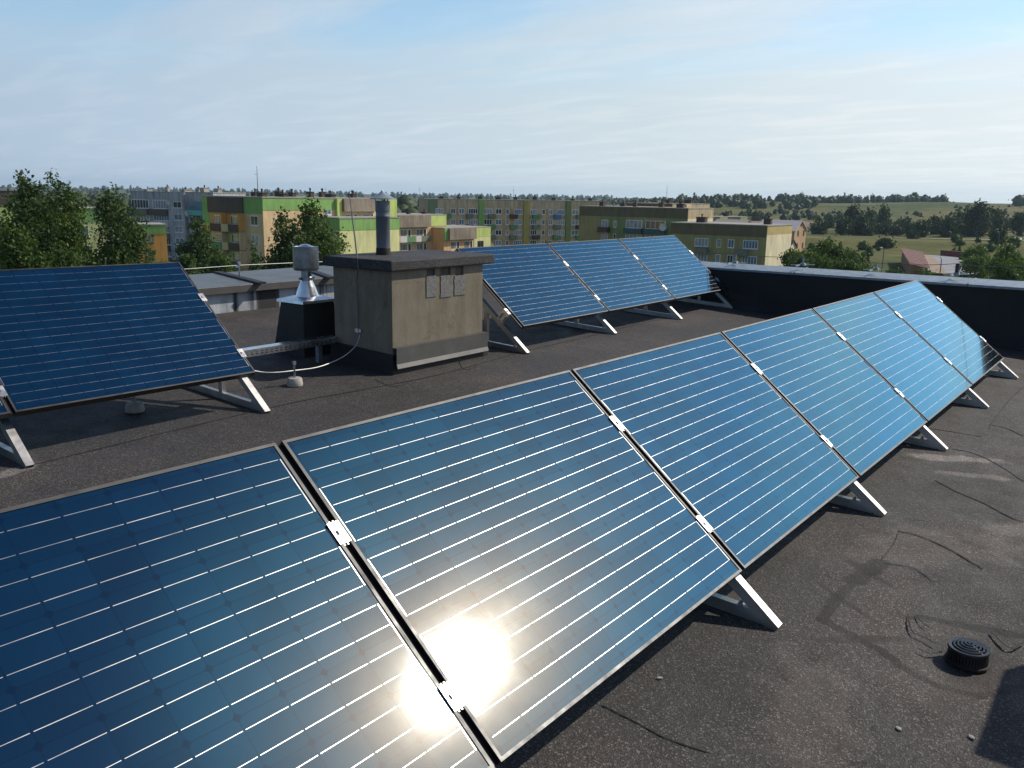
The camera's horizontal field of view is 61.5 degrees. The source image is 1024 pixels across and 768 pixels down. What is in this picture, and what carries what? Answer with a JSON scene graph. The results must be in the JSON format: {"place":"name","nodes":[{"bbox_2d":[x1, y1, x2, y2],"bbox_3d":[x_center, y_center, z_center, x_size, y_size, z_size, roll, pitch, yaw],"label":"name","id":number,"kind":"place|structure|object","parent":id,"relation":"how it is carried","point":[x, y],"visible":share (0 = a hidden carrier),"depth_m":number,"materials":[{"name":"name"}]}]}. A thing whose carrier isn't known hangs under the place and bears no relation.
{"place":"outdoors","nodes":[
{"label":"outdoors","id":0,"kind":"place"},
{"bbox_2d":[0,187,1023,280],"bbox_3d":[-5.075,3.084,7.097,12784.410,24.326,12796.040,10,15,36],"label":"ground","id":1,"kind":"structure","parent":0,"point":[929,245],"depth_m":462.84,"materials":[{"name":"green plant"}]},
{"bbox_2d":[0,189,23,269],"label":"leafy tree","id":2,"kind":"object","parent":1,"relation":"on","point":[4,211],"visible":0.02,"depth_m":64.61,"materials":[{"name":"green plant"}]},
{"bbox_2d":[0,222,39,269],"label":"leafy tree","id":3,"kind":"object","parent":1,"relation":"on","point":[16,247],"visible":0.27,"depth_m":56.72,"materials":[{"name":"green plant"}]},
{"bbox_2d":[0,189,43,231],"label":"flats","id":4,"kind":"structure","parent":1,"relation":"on","point":[4,192],"depth_m":118.87,"materials":[{"name":"grey concrete"}]},
{"bbox_2d":[0,168,78,256],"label":"leafy tree","id":5,"kind":"object","parent":1,"relation":"on","point":[32,217],"visible":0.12,"depth_m":60.42,"materials":[{"name":"green plant"}]},
{"bbox_2d":[23,241,82,267],"bbox_3d":[-27.405,-2.482,52.953,3.863,12.589,3.969,10,15,36],"label":"leafy tree","id":6,"kind":"object","parent":1,"relation":"on","point":[55,258],"visible":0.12,"depth_m":51.66,"materials":[{"name":"green plant"}]},
{"bbox_2d":[38,168,97,264],"bbox_3d":[-32.867,-7.179,64.200,7.447,17.380,8.082,10,15,36],"label":"leafy tree","id":7,"kind":"object","parent":1,"relation":"on","point":[72,235],"visible":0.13,"depth_m":62.55,"materials":[{"name":"green plant"}]},
{"bbox_2d":[65,207,103,256],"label":"yellow green house","id":8,"kind":"structure","parent":1,"relation":"on","point":[90,225],"depth_m":127.85,"materials":[{"name":"yellow paint"}]},
{"bbox_2d":[77,182,155,265],"bbox_3d":[-27.671,-5.686,60.150,8.781,16.537,8.252,10,15,36],"label":"leafy tree","id":9,"kind":"object","parent":1,"relation":"on","point":[131,240],"visible":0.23,"depth_m":58.62,"materials":[{"name":"green plant"}]},
{"bbox_2d":[133,222,167,262],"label":"orange house","id":10,"kind":"structure","parent":1,"relation":"on","point":[157,230],"depth_m":162.88,"materials":[{"name":"orange paint"}]},
{"bbox_2d":[127,185,245,259],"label":"grey flats","id":11,"kind":"structure","parent":1,"relation":"on","point":[174,211],"depth_m":196.59,"materials":[{"name":"concrete"}]},
{"bbox_2d":[131,199,148,208],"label":"window","id":12,"kind":"structure","parent":11,"relation":"in","point":[140,204],"depth_m":199.90,"materials":[{"name":"grey glass"}]},
{"bbox_2d":[152,200,167,208],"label":"window","id":13,"kind":"structure","parent":11,"relation":"in","point":[157,204],"depth_m":197.71,"materials":[{"name":"grey glass"}]},
{"bbox_2d":[175,252,200,274],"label":"leafy tree","id":14,"kind":"object","parent":1,"relation":"on","point":[186,261],"visible":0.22,"depth_m":99.12,"materials":[{"name":"green plant"}]},
{"bbox_2d":[170,216,223,273],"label":"leafy tree","id":15,"kind":"object","parent":1,"relation":"on","point":[198,247],"visible":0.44,"depth_m":110.11,"materials":[{"name":"green plant"}]},
{"bbox_2d":[204,248,233,273],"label":"leafy tree","id":16,"kind":"object","parent":1,"relation":"on","point":[221,261],"visible":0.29,"depth_m":95.10,"materials":[{"name":"green plant"}]},
{"bbox_2d":[245,240,263,270],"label":"leafy tree","id":17,"kind":"object","parent":1,"relation":"on","point":[256,259],"visible":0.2,"depth_m":91.09,"materials":[{"name":"green plant"}]},
{"bbox_2d":[260,251,284,269],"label":"leafy tree","id":18,"kind":"object","parent":1,"relation":"on","point":[273,259],"visible":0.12,"depth_m":85.41,"materials":[{"name":"green plant"}]},
{"bbox_2d":[260,206,306,269],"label":"leafy tree","id":19,"kind":"object","parent":1,"relation":"on","point":[285,243],"visible":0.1,"depth_m":86.15,"materials":[{"name":"green plant"}]},
{"bbox_2d":[196,177,396,271],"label":"balconied flats","id":20,"kind":"structure","parent":1,"relation":"on","point":[236,223],"depth_m":130.22,"materials":[{"name":"paint"}]},
{"bbox_2d":[281,194,351,267],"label":"leafy tree","id":21,"kind":"object","parent":1,"relation":"on","point":[309,216],"visible":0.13,"depth_m":84.11,"materials":[{"name":"green plant"}]},
{"bbox_2d":[311,216,399,253],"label":"gable flats","id":22,"kind":"structure","parent":1,"relation":"on","point":[365,230],"depth_m":132.83,"materials":[{"name":"yellow paint"}]},
{"bbox_2d":[397,209,446,250],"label":"stepped flats","id":23,"kind":"structure","parent":1,"relation":"on","point":[415,231],"depth_m":167.83,"materials":[{"name":"beige paint"}]},
{"bbox_2d":[431,225,490,250],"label":"stepped flats","id":24,"kind":"structure","parent":1,"relation":"on","point":[450,237],"depth_m":173.13,"materials":[{"name":"yellow paint"}]},
{"bbox_2d":[0,285,1023,767],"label":"roof deck","id":25,"kind":"structure","parent":1,"relation":"on","point":[838,669],"depth_m":3.77,"materials":[{"name":"grey asphalt"}]},
{"bbox_2d":[0,386,34,467],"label":"mounting frame","id":26,"kind":"object","parent":25,"relation":"on","point":[17,452],"visible":0.86,"depth_m":4.54,"materials":[{"name":"metal"}]},
{"bbox_2d":[0,397,9,418],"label":"solar panel","id":27,"kind":"object","parent":26,"relation":"attached to","point":[4,412],"visible":1,"depth_m":4.50,"materials":[{"name":"blue glass"}]},
{"bbox_2d":[125,396,144,412],"bbox_3d":[-2.428,0.086,5.525,0.120,0.183,0.120,10,15,36],"label":"wire post","id":28,"kind":"object","parent":25,"relation":"on","point":[134,406],"visible":0.87,"depth_m":5.50,"materials":[{"name":"concrete"}]},
{"bbox_2d":[187,293,270,413],"bbox_3d":[-1.995,-0.262,5.874,0.996,0.823,0.064,10,15,36],"label":"mounting frame","id":29,"kind":"object","parent":25,"relation":"on","point":[257,402],"visible":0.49,"depth_m":5.78,"materials":[{"name":"metal"}]},
{"bbox_2d":[0,262,255,416],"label":"solar panel","id":30,"kind":"object","parent":29,"relation":"on","point":[72,336],"visible":1,"depth_m":5.23,"materials":[{"name":"blue glass"}]},
{"bbox_2d":[240,335,336,362],"bbox_3d":[-1.969,-0.184,6.683,0.100,0.207,1.505,10,15,36],"label":"cable tray","id":31,"kind":"object","parent":25,"relation":"on","point":[287,345],"visible":0.6,"depth_m":6.90,"materials":[{"name":"metal"}]},
{"bbox_2d":[287,361,302,386],"bbox_3d":[-1.611,-0.080,6.369,0.120,0.183,0.120,10,15,36],"label":"wire post","id":32,"kind":"object","parent":25,"relation":"on","point":[295,381],"visible":1,"depth_m":6.34,"materials":[{"name":"concrete"}]},
{"bbox_2d":[275,244,334,357],"bbox_3d":[-1.778,-0.735,7.472,0.418,0.950,0.448,10,15,36],"label":"roof vent","id":33,"kind":"object","parent":25,"relation":"on","point":[306,311],"visible":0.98,"depth_m":7.36,"materials":[{"name":"metal"}]},
{"bbox_2d":[322,249,493,375],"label":"chimney block","id":34,"kind":"structure","parent":25,"relation":"on","point":[419,309],"depth_m":7.09,"materials":[{"name":"concrete"}]},
{"bbox_2d":[255,334,359,372],"bbox_3d":[-1.525,-0.216,6.582,0.132,0.178,1.174,9,15,33],"label":"ground wire","id":35,"kind":"object","parent":34,"relation":"attached to","point":[314,367],"visible":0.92,"depth_m":6.53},
{"bbox_2d":[370,190,394,254],"bbox_3d":[-1.089,-1.362,7.256,0.209,0.536,0.209,10,15,36],"label":"flue pipe","id":36,"kind":"object","parent":34,"relation":"on","point":[382,209],"visible":1,"depth_m":7.21,"materials":[{"name":"metal"}]},
{"bbox_2d":[326,520,495,767],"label":"mounting frame","id":37,"kind":"object","parent":25,"relation":"on","point":[450,694],"visible":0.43,"depth_m":2.21,"materials":[{"name":"metal"}]},
{"bbox_2d":[0,443,493,767],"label":"solar panel","id":38,"kind":"object","parent":37,"relation":"attached to","point":[230,610],"visible":1,"depth_m":1.98,"materials":[{"name":"blue glass"}]},
{"bbox_2d":[278,370,741,767],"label":"solar panel","id":39,"kind":"object","parent":37,"relation":"on","point":[533,557],"visible":1,"depth_m":2.72,"materials":[{"name":"blue glass"}]},
{"bbox_2d":[482,297,529,353],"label":"mounting frame","id":40,"kind":"object","parent":25,"relation":"on","point":[500,321],"visible":0.52,"depth_m":8.05,"materials":[{"name":"metal"}]},
{"bbox_2d":[20,312,1023,752],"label":"roof seams","id":41,"kind":"object","parent":25,"relation":"on","point":[882,558],"visible":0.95,"depth_m":4.78,"materials":[{"name":"black asphalt"}]},
{"bbox_2d":[554,261,616,334],"bbox_3d":[0.718,-0.983,9.361,0.997,0.823,0.064,10,15,36],"label":"mounting frame","id":42,"kind":"object","parent":25,"relation":"on","point":[608,328],"visible":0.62,"depth_m":9.27,"materials":[{"name":"metal"}]},
{"bbox_2d":[455,243,607,328],"bbox_3d":[0.227,-1.030,8.738,1.524,0.040,1.070,-15,59,-51],"label":"solar panel","id":43,"kind":"object","parent":42,"relation":"attached to","point":[530,285],"visible":0.98,"depth_m":8.69,"materials":[{"name":"blue glass"}]},
{"bbox_2d":[547,239,674,312],"bbox_3d":[1.157,-1.275,9.921,1.524,0.040,1.070,-15,59,-51],"label":"solar panel","id":44,"kind":"object","parent":42,"relation":"attached to","point":[614,275],"visible":1,"depth_m":9.86,"materials":[{"name":"blue glass"}]},
{"bbox_2d":[623,255,682,319],"bbox_3d":[1.651,-1.226,10.542,0.997,0.823,0.064,10,15,36],"label":"mounting frame","id":45,"kind":"object","parent":25,"relation":"on","point":[674,315],"visible":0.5,"depth_m":10.46,"materials":[{"name":"metal"}]},
{"bbox_2d":[609,416,781,629],"bbox_3d":[0.617,0.462,3.491,1.031,0.851,0.044,10,15,36],"label":"mounting frame","id":46,"kind":"object","parent":25,"relation":"on","point":[750,605],"visible":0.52,"depth_m":3.33,"materials":[{"name":"metal"}]},
{"bbox_2d":[571,332,858,570],"bbox_3d":[1.020,0.226,4.095,1.524,0.040,1.070,-14,59,-51],"label":"solar panel","id":47,"kind":"object","parent":46,"relation":"attached to","point":[745,460],"visible":0.99,"depth_m":3.96,"materials":[{"name":"blue glass"}]},
{"bbox_2d":[678,250,733,308],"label":"mounting frame","id":48,"kind":"object","parent":25,"relation":"on","point":[727,304],"visible":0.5,"depth_m":11.62,"materials":[{"name":"metal"}]},
{"bbox_2d":[618,235,726,300],"bbox_3d":[2.087,-1.524,11.102,1.524,0.041,1.070,-15,59,-51],"label":"solar panel","id":49,"kind":"object","parent":48,"relation":"attached to","point":[675,267],"visible":1,"depth_m":11.05,"materials":[{"name":"blue glass"}]},
{"bbox_2d":[751,363,886,516],"bbox_3d":[1.536,0.215,4.683,1.031,0.851,0.044,10,15,36],"label":"mounting frame","id":50,"kind":"object","parent":25,"relation":"on","point":[867,502],"visible":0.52,"depth_m":4.52,"materials":[{"name":"metal"}]},
{"bbox_2d":[721,308,927,476],"bbox_3d":[1.950,-0.009,5.280,1.524,0.040,1.070,-14,59,-51],"label":"solar panel","id":51,"kind":"object","parent":50,"relation":"attached to","point":[821,376],"visible":0.99,"depth_m":5.18,"materials":[{"name":"blue glass"}]},
{"bbox_2d":[836,332,947,450],"bbox_3d":[2.459,-0.031,5.872,1.031,0.851,0.044,10,15,36],"label":"mounting frame","id":52,"kind":"object","parent":25,"relation":"on","point":[933,440],"visible":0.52,"depth_m":5.70,"materials":[{"name":"metal"}]},
{"bbox_2d":[812,292,971,420],"bbox_3d":[2.880,-0.248,6.464,1.525,0.041,1.070,-15,59,-51],"label":"solar panel","id":53,"kind":"object","parent":52,"relation":"attached to","point":[889,345],"visible":0.98,"depth_m":6.38,"materials":[{"name":"blue glass"}]},
{"bbox_2d":[894,311,988,408],"bbox_3d":[3.387,-0.276,7.057,1.031,0.851,0.044,10,15,36],"label":"mounting frame","id":54,"kind":"object","parent":25,"relation":"on","point":[975,400],"visible":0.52,"depth_m":6.89,"materials":[{"name":"metal"}]},
{"bbox_2d":[944,637,990,671],"bbox_3d":[1.660,0.973,3.128,0.150,0.070,0.150,10,15,36],"label":"roof drain","id":55,"kind":"object","parent":25,"relation":"on","point":[971,655],"visible":1,"depth_m":3.09,"materials":[{"name":"black plastic"}]},
{"bbox_2d":[936,297,1018,378],"bbox_3d":[4.308,-0.516,8.223,1.031,0.851,0.044,10,15,36],"label":"mounting frame","id":56,"kind":"object","parent":25,"relation":"on","point":[1007,373],"visible":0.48,"depth_m":8.06,"materials":[{"name":"metal"}]},
{"bbox_2d":[874,280,1003,384],"bbox_3d":[3.809,-0.492,7.646,1.525,0.041,1.070,-15,59,-51],"label":"solar panel","id":57,"kind":"object","parent":56,"relation":"attached to","point":[942,329],"visible":0.98,"depth_m":7.58,"materials":[{"name":"blue glass"}]},
{"bbox_2d":[0,183,1023,229],"bbox_3d":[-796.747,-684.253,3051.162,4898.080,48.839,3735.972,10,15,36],"label":"woodland","id":58,"kind":"object","parent":1,"relation":"on","point":[405,202],"visible":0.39,"depth_m":998.23,"materials":[{"name":"green plant"}]},
{"bbox_2d":[419,194,611,245],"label":"long flats","id":59,"kind":"structure","parent":1,"relation":"on","point":[514,221],"depth_m":220.25,"materials":[{"name":"yellow paint"}]},
{"bbox_2d":[151,233,1021,270],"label":"scrub","id":60,"kind":"object","parent":1,"relation":"on","point":[956,239],"visible":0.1,"depth_m":282.60,"materials":[{"name":"green plant"}]},
{"bbox_2d":[579,199,713,240],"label":"olive flats","id":61,"kind":"structure","parent":1,"relation":"on","point":[601,221],"depth_m":184.81,"materials":[{"name":"green paint"}]},
{"bbox_2d":[626,220,642,228],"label":"window","id":62,"kind":"structure","parent":61,"relation":"in","point":[629,223],"depth_m":183.80,"materials":[{"name":"grey glass"}]},
{"bbox_2d":[645,220,665,228],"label":"window","id":63,"kind":"structure","parent":61,"relation":"in","point":[649,224],"depth_m":181.08,"materials":[{"name":"brown glass"}]},
{"bbox_2d":[622,198,709,207],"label":"brown topped flats","id":64,"kind":"structure","parent":1,"relation":"on","point":[687,203],"depth_m":247.15,"materials":[{"name":"grey concrete"}]},
{"bbox_2d":[670,214,792,265],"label":"olive flats","id":65,"kind":"structure","parent":1,"relation":"on","point":[767,237],"depth_m":152.67,"materials":[{"name":"yellow paint"}]},
{"bbox_2d":[694,238,708,246],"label":"window","id":66,"kind":"structure","parent":65,"relation":"in","point":[699,242],"depth_m":155.23,"materials":[{"name":"grey glass"}]},
{"bbox_2d":[742,256,756,264],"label":"window","id":67,"kind":"structure","parent":65,"relation":"in","point":[749,259],"depth_m":150.23,"materials":[{"name":"white paint"}]},
{"bbox_2d":[742,240,757,249],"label":"window","id":68,"kind":"structure","parent":65,"relation":"in","point":[747,244],"depth_m":149.75,"materials":[{"name":"grey glass"}]},
{"bbox_2d":[713,211,750,221],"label":"colourful terrace","id":69,"kind":"structure","parent":1,"relation":"on","point":[725,215],"depth_m":261.31,"materials":[{"name":"concrete"}]},
{"bbox_2d":[761,219,807,251],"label":"brick house","id":70,"kind":"structure","parent":1,"relation":"on","point":[799,229],"depth_m":225.49,"materials":[{"name":"brown paint"}]},
{"bbox_2d":[777,247,804,266],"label":"tree","id":71,"kind":"object","parent":1,"relation":"on","point":[784,257],"visible":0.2,"depth_m":125.04,"materials":[{"name":"green plant"}]},
{"bbox_2d":[785,246,820,266],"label":"tree","id":72,"kind":"object","parent":1,"relation":"on","point":[798,258],"visible":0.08,"depth_m":118.47,"materials":[{"name":"green plant"}]},
{"bbox_2d":[808,219,827,234],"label":"tree","id":73,"kind":"object","parent":1,"relation":"on","point":[819,228],"visible":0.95,"depth_m":392.01,"materials":[{"name":"green plant"}]},
{"bbox_2d":[802,252,837,268],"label":"tree","id":74,"kind":"object","parent":1,"relation":"on","point":[820,262],"visible":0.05,"depth_m":103.34,"materials":[{"name":"green plant"}]},
{"bbox_2d":[811,235,852,268],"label":"tree","id":75,"kind":"object","parent":1,"relation":"on","point":[836,251],"visible":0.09,"depth_m":110.41,"materials":[{"name":"green plant"}]},
{"bbox_2d":[822,252,862,270],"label":"tree","id":76,"kind":"object","parent":1,"relation":"on","point":[837,265],"visible":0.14,"depth_m":98.73,"materials":[{"name":"green plant"}]},
{"bbox_2d":[833,213,855,235],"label":"tree","id":77,"kind":"object","parent":1,"relation":"on","point":[844,226],"visible":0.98,"depth_m":386.78,"materials":[{"name":"green plant"}]},
{"bbox_2d":[833,200,867,232],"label":"tree","id":78,"kind":"object","parent":1,"relation":"on","point":[853,211],"visible":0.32,"depth_m":409.38,"materials":[{"name":"green plant"}]},
{"bbox_2d":[841,249,874,271],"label":"tree","id":79,"kind":"object","parent":1,"relation":"on","point":[858,256],"visible":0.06,"depth_m":108.96,"materials":[{"name":"green plant"}]},
{"bbox_2d":[850,212,871,235],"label":"tree","id":80,"kind":"object","parent":1,"relation":"on","point":[861,221],"visible":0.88,"depth_m":390.94,"materials":[{"name":"green plant"}]},
{"bbox_2d":[859,223,877,235],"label":"tree","id":81,"kind":"object","parent":1,"relation":"on","point":[868,231],"visible":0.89,"depth_m":387.81,"materials":[{"name":"green plant"}]},
{"bbox_2d":[864,206,882,223],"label":"tree","id":82,"kind":"object","parent":1,"relation":"on","point":[871,213],"visible":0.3,"depth_m":458.29,"materials":[{"name":"green plant"}]},
{"bbox_2d":[876,220,891,234],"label":"bush","id":83,"kind":"object","parent":1,"relation":"on","point":[884,225],"visible":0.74,"depth_m":409.79,"materials":[{"name":"green plant"}]},
{"bbox_2d":[876,203,893,225],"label":"tree","id":84,"kind":"object","parent":1,"relation":"on","point":[883,215],"visible":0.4,"depth_m":469.13,"materials":[{"name":"green plant"}]},
{"bbox_2d":[873,235,899,248],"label":"tree","id":85,"kind":"object","parent":1,"relation":"on","point":[885,243],"visible":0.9,"depth_m":294.74,"materials":[{"name":"green plant"}]},
{"bbox_2d":[887,218,905,235],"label":"bush","id":86,"kind":"object","parent":1,"relation":"on","point":[896,230],"visible":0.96,"depth_m":397.99,"materials":[{"name":"green plant"}]},
{"bbox_2d":[901,248,929,274],"bbox_3d":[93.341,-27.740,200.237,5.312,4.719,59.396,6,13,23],"label":"red roofed barn","id":87,"kind":"structure","parent":1,"relation":"on","point":[917,260],"depth_m":189.15,"materials":[{"name":"brown paint"}]},
{"bbox_2d":[911,217,931,237],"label":"bush","id":88,"kind":"object","parent":1,"relation":"on","point":[922,226],"visible":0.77,"depth_m":377.47,"materials":[{"name":"green plant"}]},
{"bbox_2d":[924,255,946,273],"bbox_3d":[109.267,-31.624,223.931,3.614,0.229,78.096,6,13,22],"label":"house","id":89,"kind":"structure","parent":1,"relation":"on","point":[930,261],"depth_m":212.20,"materials":[{"name":"beige paint"}]},
{"bbox_2d":[936,214,961,236],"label":"bush","id":90,"kind":"object","parent":1,"relation":"on","point":[947,229],"visible":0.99,"depth_m":382.24,"materials":[{"name":"green plant"}]},
{"bbox_2d":[940,250,962,256],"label":"red wall","id":91,"kind":"structure","parent":1,"relation":"on","point":[950,253],"depth_m":255.21,"materials":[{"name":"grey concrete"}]},
{"bbox_2d":[938,216,967,236],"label":"bush","id":92,"kind":"object","parent":1,"relation":"on","point":[960,228],"visible":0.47,"depth_m":385.69,"materials":[{"name":"green plant"}]},
{"bbox_2d":[953,242,988,277],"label":"tree","id":93,"kind":"object","parent":1,"relation":"on","point":[970,251],"visible":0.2,"depth_m":162.04,"materials":[{"name":"green plant"}]},
{"bbox_2d":[959,253,994,278],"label":"tree","id":94,"kind":"object","parent":1,"relation":"on","point":[978,271],"visible":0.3,"depth_m":148.56,"materials":[{"name":"green plant"}]},
{"bbox_2d":[957,198,998,236],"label":"tree","id":95,"kind":"object","parent":1,"relation":"on","point":[979,216],"visible":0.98,"depth_m":389.46,"materials":[{"name":"green plant"}]},
{"bbox_2d":[987,206,1008,232],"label":"tree","id":96,"kind":"object","parent":1,"relation":"on","point":[997,221],"visible":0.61,"depth_m":418.97,"materials":[{"name":"green plant"}]},
{"bbox_2d":[987,223,1012,244],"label":"tree","id":97,"kind":"object","parent":1,"relation":"on","point":[994,237],"visible":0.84,"depth_m":294.31,"materials":[{"name":"green plant"}]},
{"bbox_2d":[983,254,1021,280],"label":"tree","id":98,"kind":"object","parent":1,"relation":"on","point":[1007,273],"visible":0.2,"depth_m":116.43,"materials":[{"name":"green plant"}]},
{"bbox_2d":[982,240,1023,280],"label":"tree","id":99,"kind":"object","parent":1,"relation":"on","point":[1017,258],"visible":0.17,"depth_m":126.60,"materials":[{"name":"green plant"}]},
{"bbox_2d":[1004,211,1023,236],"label":"tree","id":100,"kind":"object","parent":1,"relation":"on","point":[1017,224],"visible":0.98,"depth_m":411.51,"materials":[{"name":"green plant"}]},
{"bbox_2d":[0,0,1023,203],"label":"sky","id":101,"kind":"structure","parent":0,"point":[616,98],"materials":[{"name":"blue"}]},
{"bbox_2d":[928,255,973,273],"bbox_3d":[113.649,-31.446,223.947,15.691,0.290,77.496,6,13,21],"label":"house","id":102,"kind":"structure","parent":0,"point":[949,261],"depth_m":226.31,"materials":[{"name":"concrete"}]},
{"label":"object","id":103,"kind":"object","parent":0,"visible":0},
{"bbox_2d":[189,266,333,313],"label":"back parapet","id":104,"kind":"structure","parent":103,"relation":"on","point":[224,292],"depth_m":9.60,"materials":[{"name":"grey metal"}]},
{"bbox_2d":[689,261,1023,350],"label":"side parapet","id":105,"kind":"structure","parent":103,"relation":"on","point":[990,312],"depth_m":10.60,"materials":[{"name":"metal"}]},
{"bbox_2d":[724,254,746,264],"bbox_3d":[3.027,-1.709,11.746,0.341,0.134,0.172,-6,14,-27],"label":"coping holder","id":106,"kind":"object","parent":105,"relation":"on","point":[734,262],"visible":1,"depth_m":11.74,"materials":[{"name":"metal"}]},
{"bbox_2d":[697,253,1023,266],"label":"coping wire","id":107,"kind":"object","parent":106,"relation":"attached to","point":[870,262],"visible":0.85,"depth_m":10.56,"materials":[{"name":"metal"}]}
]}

